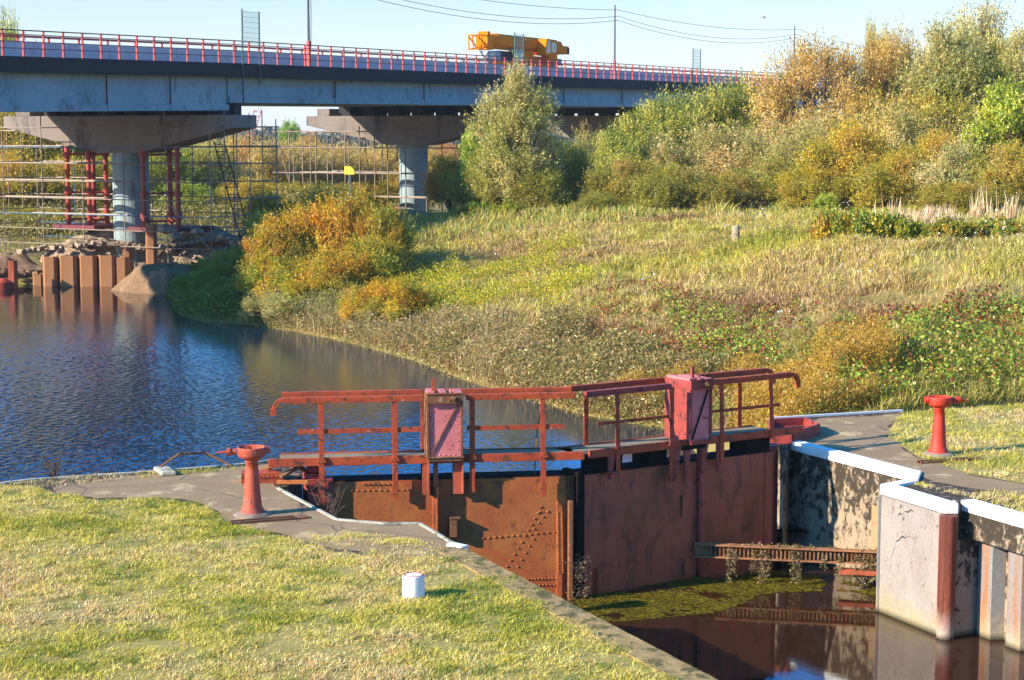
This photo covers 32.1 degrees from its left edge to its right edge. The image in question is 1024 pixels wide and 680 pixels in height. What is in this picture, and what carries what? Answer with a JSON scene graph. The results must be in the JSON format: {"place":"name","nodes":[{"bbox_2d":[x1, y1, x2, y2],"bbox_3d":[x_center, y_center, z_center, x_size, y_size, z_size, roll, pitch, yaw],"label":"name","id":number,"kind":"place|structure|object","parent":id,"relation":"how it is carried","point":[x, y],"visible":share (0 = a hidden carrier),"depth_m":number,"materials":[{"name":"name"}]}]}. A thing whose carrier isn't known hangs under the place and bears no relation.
{"place":"outdoors","nodes":[
{"label":"outdoors","id":0,"kind":"place"},
{"bbox_2d":[53,464,447,554],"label":"paving","id":1,"kind":"structure","parent":0,"point":[221,492],"depth_m":29.38,"materials":[{"name":"grey concrete"}]},
{"bbox_2d":[217,444,271,517],"bbox_3d":[-4.201,2.246,28.349,0.787,1.117,0.646,-6,9,-42],"label":"capstan","id":2,"kind":"object","parent":1,"relation":"on","point":[251,455],"visible":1,"depth_m":28.29,"materials":[{"name":"paint"}]},
{"bbox_2d":[0,485,684,679],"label":"lawn","id":3,"kind":"structure","parent":0,"point":[287,646],"depth_m":22.40,"materials":[{"name":"plant"}]},
{"bbox_2d":[309,531,447,557],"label":"grass","id":4,"kind":"structure","parent":3,"relation":"on","point":[381,541],"depth_m":26.44,"materials":[{"name":"plant"}]},
{"bbox_2d":[0,284,809,532],"bbox_3d":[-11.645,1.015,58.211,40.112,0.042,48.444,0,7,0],"label":"river water","id":5,"kind":"structure","parent":0,"point":[93,388],"depth_m":51.88,"materials":[{"name":"blue liquid"}]},
{"bbox_2d":[0,164,1023,452],"bbox_3d":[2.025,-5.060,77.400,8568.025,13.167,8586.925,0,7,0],"label":"ground","id":6,"kind":"structure","parent":0,"point":[930,264],"depth_m":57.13,"materials":[{"name":"plant"}]},
{"bbox_2d":[0,149,64,211],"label":"willow bush","id":7,"kind":"object","parent":6,"relation":"on","point":[15,186],"visible":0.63,"depth_m":114.06,"materials":[{"name":"yellow plant"}]},
{"bbox_2d":[0,112,85,181],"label":"willow bush","id":8,"kind":"object","parent":6,"relation":"on","point":[27,139],"visible":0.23,"depth_m":123.57,"materials":[{"name":"yellow plant"}]},
{"bbox_2d":[9,150,112,217],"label":"willow bush","id":9,"kind":"object","parent":6,"relation":"on","point":[78,173],"visible":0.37,"depth_m":115.86,"materials":[{"name":"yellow plant"}]},
{"bbox_2d":[7,238,186,254],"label":"rubble","id":10,"kind":"object","parent":6,"relation":"on","point":[108,242],"visible":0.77,"depth_m":93.34,"materials":[{"name":"grey stone"}]},
{"bbox_2d":[40,229,117,261],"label":"rubble","id":11,"kind":"object","parent":10,"relation":"on","point":[92,250],"visible":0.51,"depth_m":94.51,"materials":[{"name":"grey stone"}]},
{"bbox_2d":[53,146,113,228],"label":"support trestle","id":12,"kind":"object","parent":11,"relation":"on","point":[92,222],"visible":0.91,"depth_m":95.40,"materials":[{"name":"red metal"}]},
{"bbox_2d":[0,109,280,262],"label":"scaffold","id":13,"kind":"object","parent":6,"relation":"on","point":[73,162],"visible":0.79,"depth_m":93.83,"materials":[{"name":"grey metal"}]},
{"bbox_2d":[111,262,190,293],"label":"gravel bank","id":14,"kind":"structure","parent":6,"relation":"on","point":[144,278],"depth_m":88.09,"materials":[{"name":"brown gravel"}]},
{"bbox_2d":[149,144,216,218],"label":"willow bush","id":15,"kind":"object","parent":6,"relation":"on","point":[186,157],"visible":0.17,"depth_m":125.85,"materials":[{"name":"green plant"}]},
{"bbox_2d":[0,178,368,258],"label":"site weeds","id":16,"kind":"object","parent":6,"relation":"on","point":[241,218],"visible":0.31,"depth_m":107.14,"materials":[{"name":"green plant"}]},
{"bbox_2d":[150,178,227,221],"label":"willow bush","id":17,"kind":"object","parent":6,"relation":"on","point":[187,190],"visible":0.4,"depth_m":118.79,"materials":[{"name":"green plant"}]},
{"bbox_2d":[158,225,239,264],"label":"rubble","id":18,"kind":"object","parent":6,"relation":"on","point":[177,255],"visible":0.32,"depth_m":93.72,"materials":[{"name":"grey stone"}]},
{"bbox_2d":[128,146,213,231],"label":"support trestle","id":19,"kind":"object","parent":18,"relation":"on","point":[177,192],"visible":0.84,"depth_m":92.96,"materials":[{"name":"red metal"}]},
{"bbox_2d":[153,138,260,207],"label":"silver bush","id":20,"kind":"object","parent":6,"relation":"on","point":[214,168],"visible":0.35,"depth_m":128.36,"materials":[{"name":"green plant"}]},
{"bbox_2d":[164,242,275,328],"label":"shade grass","id":21,"kind":"structure","parent":6,"relation":"on","point":[215,305],"depth_m":75.10,"materials":[{"name":"green plant"}]},
{"bbox_2d":[195,245,248,277],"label":"willow bush","id":22,"kind":"object","parent":6,"relation":"on","point":[226,262],"visible":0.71,"depth_m":80.53,"materials":[{"name":"green plant"}]},
{"bbox_2d":[186,131,290,187],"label":"reed thicket","id":23,"kind":"object","parent":6,"relation":"on","point":[253,153],"visible":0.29,"depth_m":148.13,"materials":[{"name":"yellow plant"}]},
{"bbox_2d":[227,243,307,294],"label":"golden bush","id":24,"kind":"object","parent":6,"relation":"on","point":[254,267],"visible":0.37,"depth_m":73.46,"materials":[{"name":"yellow plant"}]},
{"bbox_2d":[235,217,306,291],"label":"golden bush","id":25,"kind":"object","parent":6,"relation":"on","point":[284,243],"visible":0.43,"depth_m":74.60,"materials":[{"name":"orange plant"}]},
{"bbox_2d":[228,130,326,189],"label":"reed thicket","id":26,"kind":"object","parent":6,"relation":"on","point":[285,154],"visible":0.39,"depth_m":149.70,"materials":[{"name":"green plant"}]},
{"bbox_2d":[239,255,315,298],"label":"golden bush","id":27,"kind":"object","parent":6,"relation":"on","point":[279,271],"visible":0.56,"depth_m":72.50,"materials":[{"name":"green plant"}]},
{"bbox_2d":[250,193,336,262],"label":"golden bush","id":28,"kind":"object","parent":6,"relation":"on","point":[299,227],"visible":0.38,"depth_m":75.64,"materials":[{"name":"orange plant"}]},
{"bbox_2d":[240,273,383,347],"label":"bank weeds","id":29,"kind":"object","parent":6,"relation":"on","point":[329,306],"visible":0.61,"depth_m":68.87,"materials":[{"name":"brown plant"}]},
{"bbox_2d":[274,128,360,192],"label":"reed thicket","id":30,"kind":"object","parent":6,"relation":"on","point":[323,154],"visible":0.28,"depth_m":152.83,"materials":[{"name":"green plant"}]},
{"bbox_2d":[289,242,367,304],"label":"golden bush","id":31,"kind":"object","parent":6,"relation":"on","point":[333,269],"visible":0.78,"depth_m":71.22,"materials":[{"name":"yellow plant"}]},
{"bbox_2d":[301,182,395,262],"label":"golden bush","id":32,"kind":"object","parent":6,"relation":"on","point":[344,214],"visible":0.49,"depth_m":75.40,"materials":[{"name":"orange plant"}]},
{"bbox_2d":[335,281,375,329],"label":"golden bush","id":33,"kind":"object","parent":6,"relation":"on","point":[351,301],"visible":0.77,"depth_m":66.63,"materials":[{"name":"yellow plant"}]},
{"bbox_2d":[317,134,398,189],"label":"reed thicket","id":34,"kind":"object","parent":6,"relation":"on","point":[353,155],"visible":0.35,"depth_m":155.71,"materials":[{"name":"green plant"}]},
{"bbox_2d":[0,460,716,679],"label":"lock wall","id":35,"kind":"structure","parent":6,"relation":"on","point":[674,666],"depth_m":24.02,"materials":[{"name":"concrete"}]},
{"bbox_2d":[268,379,584,599],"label":"lock gate","id":36,"kind":"structure","parent":35,"relation":"attached to","point":[521,523],"depth_m":31.41,"materials":[{"name":"metal"}]},
{"bbox_2d":[272,125,464,211],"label":"scaffold","id":37,"kind":"object","parent":6,"relation":"on","point":[359,172],"visible":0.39,"depth_m":119.83,"materials":[{"name":"grey metal"}]},
{"bbox_2d":[336,229,423,284],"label":"golden bush","id":38,"kind":"object","parent":6,"relation":"on","point":[381,257],"visible":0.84,"depth_m":72.33,"materials":[{"name":"green plant"}]},
{"bbox_2d":[180,125,586,163],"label":"wood","id":39,"kind":"object","parent":6,"relation":"on","point":[337,137],"visible":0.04,"depth_m":332.22,"materials":[{"name":"green plant"}]},
{"bbox_2d":[353,195,419,272],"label":"golden bush","id":40,"kind":"object","parent":6,"relation":"on","point":[387,222],"visible":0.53,"depth_m":74.66,"materials":[{"name":"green plant"}]},
{"bbox_2d":[357,270,435,323],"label":"golden bush","id":41,"kind":"object","parent":6,"relation":"on","point":[399,290],"visible":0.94,"depth_m":65.95,"materials":[{"name":"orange plant"}]},
{"bbox_2d":[420,149,462,210],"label":"bush","id":42,"kind":"object","parent":6,"relation":"on","point":[435,191],"visible":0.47,"depth_m":106.77,"materials":[{"name":"green plant"}]},
{"bbox_2d":[0,29,893,269],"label":"road bridge","id":43,"kind":"structure","parent":6,"relation":"on","point":[62,84],"depth_m":94.97,"materials":[{"name":"concrete"}]},
{"bbox_2d":[460,31,568,67],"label":"mobile crane","id":44,"kind":"object","parent":43,"relation":"on","point":[541,47],"visible":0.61,"depth_m":130.19,"materials":[{"name":"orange metal"}]},
{"bbox_2d":[391,226,600,317],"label":"gold weeds","id":45,"kind":"object","parent":6,"relation":"on","point":[491,267],"visible":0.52,"depth_m":68.96,"materials":[{"name":"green plant"}]},
{"bbox_2d":[460,129,532,207],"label":"willow bush","id":46,"kind":"object","parent":6,"relation":"on","point":[493,199],"visible":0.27,"depth_m":95.09,"materials":[{"name":"green plant"}]},
{"bbox_2d":[461,52,570,202],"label":"willow tree","id":47,"kind":"object","parent":6,"relation":"on","point":[502,137],"visible":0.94,"depth_m":91.39,"materials":[{"name":"green plant"}]},
{"bbox_2d":[251,297,813,428],"bbox_3d":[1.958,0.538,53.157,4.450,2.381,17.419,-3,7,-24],"label":"bank weeds","id":48,"kind":"object","parent":6,"relation":"on","point":[551,317],"visible":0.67,"depth_m":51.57,"materials":[{"name":"green plant"}]},
{"bbox_2d":[497,161,573,210],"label":"willow bush","id":49,"kind":"object","parent":6,"relation":"on","point":[549,183],"visible":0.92,"depth_m":90.84,"materials":[{"name":"green plant"}]},
{"bbox_2d":[535,135,596,204],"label":"willow bush","id":50,"kind":"object","parent":6,"relation":"on","point":[576,164],"visible":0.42,"depth_m":95.60,"materials":[{"name":"green plant"}]},
{"bbox_2d":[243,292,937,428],"bbox_3d":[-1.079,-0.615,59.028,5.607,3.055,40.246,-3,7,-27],"label":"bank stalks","id":51,"kind":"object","parent":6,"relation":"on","point":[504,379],"visible":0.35,"depth_m":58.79,"materials":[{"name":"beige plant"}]},
{"bbox_2d":[577,150,661,207],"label":"willow bush","id":52,"kind":"object","parent":6,"relation":"on","point":[617,188],"visible":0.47,"depth_m":90.62,"materials":[{"name":"green plant"}]},
{"bbox_2d":[585,115,659,196],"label":"willow bush","id":53,"kind":"object","parent":6,"relation":"on","point":[612,147],"visible":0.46,"depth_m":99.67,"materials":[{"name":"green plant"}]},
{"bbox_2d":[603,96,692,171],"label":"willow bush","id":54,"kind":"object","parent":6,"relation":"on","point":[642,122],"visible":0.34,"depth_m":100.41,"materials":[{"name":"green plant"}]},
{"bbox_2d":[408,202,908,343],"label":"pink weeds","id":55,"kind":"object","parent":6,"relation":"on","point":[671,270],"visible":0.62,"depth_m":67.20,"materials":[{"name":"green plant"}]},
{"bbox_2d":[618,159,720,211],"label":"willow bush","id":56,"kind":"object","parent":6,"relation":"on","point":[671,190],"visible":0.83,"depth_m":87.66,"materials":[{"name":"green plant"}]},
{"bbox_2d":[629,81,728,168],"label":"willow bush","id":57,"kind":"object","parent":6,"relation":"on","point":[680,104],"visible":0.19,"depth_m":101.15,"materials":[{"name":"green plant"}]},
{"bbox_2d":[635,112,743,185],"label":"silver bush","id":58,"kind":"object","parent":6,"relation":"on","point":[663,155],"visible":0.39,"depth_m":93.36,"materials":[{"name":"green plant"}]},
{"bbox_2d":[400,195,1020,244],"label":"crest weeds","id":59,"kind":"object","parent":6,"relation":"on","point":[487,217],"visible":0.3,"depth_m":86.11,"materials":[{"name":"green plant"}]},
{"bbox_2d":[676,167,777,212],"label":"willow bush","id":60,"kind":"object","parent":6,"relation":"on","point":[732,186],"visible":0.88,"depth_m":86.67,"materials":[{"name":"green plant"}]},
{"bbox_2d":[673,67,798,147],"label":"willow bush","id":61,"kind":"object","parent":6,"relation":"on","point":[736,102],"visible":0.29,"depth_m":101.48,"materials":[{"name":"green plant"}]},
{"bbox_2d":[685,109,810,179],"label":"silver bush","id":62,"kind":"object","parent":6,"relation":"on","point":[748,144],"visible":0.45,"depth_m":92.29,"materials":[{"name":"green plant"}]},
{"bbox_2d":[606,304,902,428],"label":"gold weeds","id":63,"kind":"object","parent":6,"relation":"on","point":[812,369],"visible":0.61,"depth_m":41.66,"materials":[{"name":"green plant"}]},
{"bbox_2d":[726,152,803,206],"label":"willow bush","id":64,"kind":"object","parent":6,"relation":"on","point":[765,165],"visible":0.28,"depth_m":88.59,"materials":[{"name":"green plant"}]},
{"bbox_2d":[721,124,845,186],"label":"silver bush","id":65,"kind":"object","parent":6,"relation":"on","point":[779,149],"visible":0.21,"depth_m":89.71,"materials":[{"name":"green plant"}]},
{"bbox_2d":[579,274,1021,374],"bbox_3d":[5.838,-0.678,54.810,9.217,2.865,23.040,-4,8,-32],"label":"bramble","id":66,"kind":"object","parent":6,"relation":"on","point":[708,346],"visible":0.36,"depth_m":52.93,"materials":[{"name":"green plant"}]},
{"bbox_2d":[755,96,863,155],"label":"silver bush","id":67,"kind":"object","parent":6,"relation":"on","point":[813,128],"visible":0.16,"depth_m":91.73,"materials":[{"name":"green plant"}]},
{"bbox_2d":[761,162,859,208],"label":"willow bush","id":68,"kind":"object","parent":6,"relation":"on","point":[798,188],"visible":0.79,"depth_m":85.06,"materials":[{"name":"yellow plant"}]},
{"bbox_2d":[737,25,897,145],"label":"spreading tree","id":69,"kind":"object","parent":6,"relation":"on","point":[822,68],"visible":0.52,"depth_m":97.96,"materials":[{"name":"yellow plant"}]},
{"bbox_2d":[804,205,857,241],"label":"shrub","id":70,"kind":"object","parent":6,"relation":"on","point":[826,223],"visible":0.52,"depth_m":65.36,"materials":[{"name":"yellow plant"}]},
{"bbox_2d":[659,289,1023,428],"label":"bramble","id":71,"kind":"object","parent":6,"relation":"on","point":[1011,353],"visible":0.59,"depth_m":44.61,"materials":[{"name":"green plant"}]},
{"bbox_2d":[790,113,898,203],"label":"willow bush","id":72,"kind":"object","parent":6,"relation":"on","point":[864,148],"visible":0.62,"depth_m":86.28,"materials":[{"name":"yellow plant"}]},
{"bbox_2d":[810,81,911,138],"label":"willow bush","id":73,"kind":"object","parent":6,"relation":"on","point":[865,99],"visible":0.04,"depth_m":95.43,"materials":[{"name":"yellow plant"}]},
{"bbox_2d":[837,204,902,238],"bbox_3d":[13.042,-3.976,65.494,2.608,2.172,2.821,5,8,38],"label":"shrub","id":74,"kind":"object","parent":6,"relation":"on","point":[871,225],"visible":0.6,"depth_m":64.82,"materials":[{"name":"green plant"}]},
{"bbox_2d":[751,305,1023,412],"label":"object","id":75,"kind":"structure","parent":6,"relation":"on","point":[973,391],"depth_m":41.26,"materials":[{"name":"green plant"}]},
{"bbox_2d":[838,145,946,209],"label":"willow bush","id":76,"kind":"object","parent":6,"relation":"on","point":[892,181],"visible":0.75,"depth_m":82.56,"materials":[{"name":"yellow plant"}]},
{"bbox_2d":[836,8,949,114],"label":"spreading tree","id":77,"kind":"object","parent":6,"relation":"on","point":[888,49],"visible":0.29,"depth_m":99.23,"materials":[{"name":"yellow plant"}]},
{"bbox_2d":[774,403,1023,640],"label":"lock wall","id":78,"kind":"structure","parent":6,"relation":"on","point":[827,496],"depth_m":30.59,"materials":[{"name":"concrete"}]},
{"bbox_2d":[694,542,876,575],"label":"rack beam","id":79,"kind":"structure","parent":78,"relation":"attached to","point":[709,550],"depth_m":32.74,"materials":[{"name":"brown metal"}]},
{"bbox_2d":[723,541,876,586],"bbox_3d":[5.434,4.212,32.700,3.098,1.018,0.288,1,7,11],"label":"dead weed","id":80,"kind":"object","parent":79,"relation":"hanging from","point":[765,573],"visible":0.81,"depth_m":32.69,"materials":[{"name":"brown plant"}]},
{"bbox_2d":[768,417,819,443],"bbox_3d":[5.717,1.820,35.958,1.032,0.240,1.962,1,7,7],"label":"gate anchor","id":81,"kind":"object","parent":78,"relation":"on","point":[811,428],"visible":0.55,"depth_m":35.89,"materials":[{"name":"red paint"}]},
{"bbox_2d":[936,514,956,640],"bbox_3d":[7.135,4.783,29.303,0.287,3.860,0.290,0,7,0],"label":"fender pole","id":82,"kind":"object","parent":78,"relation":"attached to","point":[946,580],"visible":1,"depth_m":29.09,"materials":[{"name":"metal"}]},
{"bbox_2d":[976,541,1006,639],"bbox_3d":[7.870,4.974,29.477,0.295,3.440,0.703,-3,7,-25],"label":"sheet pile","id":83,"kind":"object","parent":78,"relation":"attached to","point":[991,591],"visible":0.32,"depth_m":29.15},
{"bbox_2d":[1005,551,1023,651],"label":"sheet pile","id":84,"kind":"object","parent":78,"relation":"attached to","point":[1015,617],"visible":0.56,"depth_m":28.57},
{"bbox_2d":[850,88,956,158],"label":"silver bush","id":85,"kind":"object","parent":6,"relation":"on","point":[898,125],"visible":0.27,"depth_m":91.40,"materials":[{"name":"green plant"}]},
{"bbox_2d":[892,124,963,179],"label":"willow bush","id":86,"kind":"object","parent":6,"relation":"on","point":[932,141],"visible":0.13,"depth_m":86.65,"materials":[{"name":"yellow plant"}]},
{"bbox_2d":[890,80,979,143],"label":"willow bush","id":87,"kind":"object","parent":6,"relation":"on","point":[955,111],"visible":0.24,"depth_m":94.19,"materials":[{"name":"green plant"}]},
{"bbox_2d":[883,7,1001,124],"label":"willow tree","id":88,"kind":"object","parent":6,"relation":"on","point":[957,63],"visible":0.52,"depth_m":96.92,"materials":[{"name":"green plant"}]},
{"bbox_2d":[874,182,1022,223],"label":"dry reeds","id":89,"kind":"object","parent":6,"relation":"on","point":[1007,210],"visible":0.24,"depth_m":72.70,"materials":[{"name":"beige plant"}]},
{"bbox_2d":[920,213,984,241],"bbox_3d":[15.866,-3.774,64.117,2.333,1.645,2.156,-1,7,-4],"label":"shrub","id":90,"kind":"object","parent":6,"relation":"on","point":[956,228],"visible":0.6,"depth_m":63.53,"materials":[{"name":"green plant"}]},
{"bbox_2d":[902,178,1006,214],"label":"willow bush","id":91,"kind":"object","parent":6,"relation":"on","point":[939,196],"visible":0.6,"depth_m":77.31,"materials":[{"name":"green plant"}]},
{"bbox_2d":[898,129,1017,203],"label":"silver bush","id":92,"kind":"object","parent":6,"relation":"on","point":[952,166],"visible":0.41,"depth_m":81.02,"materials":[{"name":"green plant"}]},
{"bbox_2d":[915,0,1021,119],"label":"tall tree","id":93,"kind":"object","parent":6,"relation":"on","point":[982,24],"visible":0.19,"depth_m":100.70,"materials":[{"name":"green plant"}]},
{"bbox_2d":[951,16,1023,123],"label":"willow tree","id":94,"kind":"object","parent":6,"relation":"on","point":[1012,62],"visible":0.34,"depth_m":98.04,"materials":[{"name":"green plant"}]},
{"bbox_2d":[955,69,1023,181],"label":"leafy tree","id":95,"kind":"object","parent":6,"relation":"on","point":[1002,113],"visible":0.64,"depth_m":82.75,"materials":[{"name":"green plant"}]},
{"bbox_2d":[961,136,1023,208],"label":"willow bush","id":96,"kind":"object","parent":6,"relation":"on","point":[1010,185],"visible":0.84,"depth_m":78.92,"materials":[{"name":"yellow plant"}]},
{"bbox_2d":[0,0,1023,135],"label":"sky","id":97,"kind":"structure","parent":0,"point":[374,24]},
{"bbox_2d":[562,564,1023,679],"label":"basin water","id":98,"kind":"structure","parent":0,"point":[830,632],"depth_m":29.12,"materials":[{"name":"brown liquid"}]},
{"bbox_2d":[555,366,802,597],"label":"lock gate","id":99,"kind":"structure","parent":98,"relation":"in","point":[651,513],"depth_m":32.89,"materials":[{"name":"metal"}]},
{"bbox_2d":[570,570,875,620],"bbox_3d":[3.645,4.574,32.213,6.206,0.004,2.586,-2,7,-19],"label":"floating weed","id":100,"kind":"object","parent":98,"relation":"on","point":[650,602],"visible":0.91,"depth_m":32.01,"materials":[{"name":"green plant"}]},
{"bbox_2d":[804,413,1023,492],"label":"path","id":101,"kind":"structure","parent":0,"point":[864,436],"depth_m":34.58,"materials":[{"name":"grey concrete"}]},
{"bbox_2d":[886,402,1023,483],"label":"lawn","id":102,"kind":"structure","parent":0,"point":[977,468],"depth_m":35.64,"materials":[{"name":"plant"}]},
{"bbox_2d":[922,395,967,456],"bbox_3d":[8.165,1.614,33.849,0.795,1.129,0.653,-6,9,-42],"label":"capstan","id":103,"kind":"object","parent":102,"relation":"on","point":[939,404],"visible":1,"depth_m":33.70,"materials":[{"name":"red paint"}]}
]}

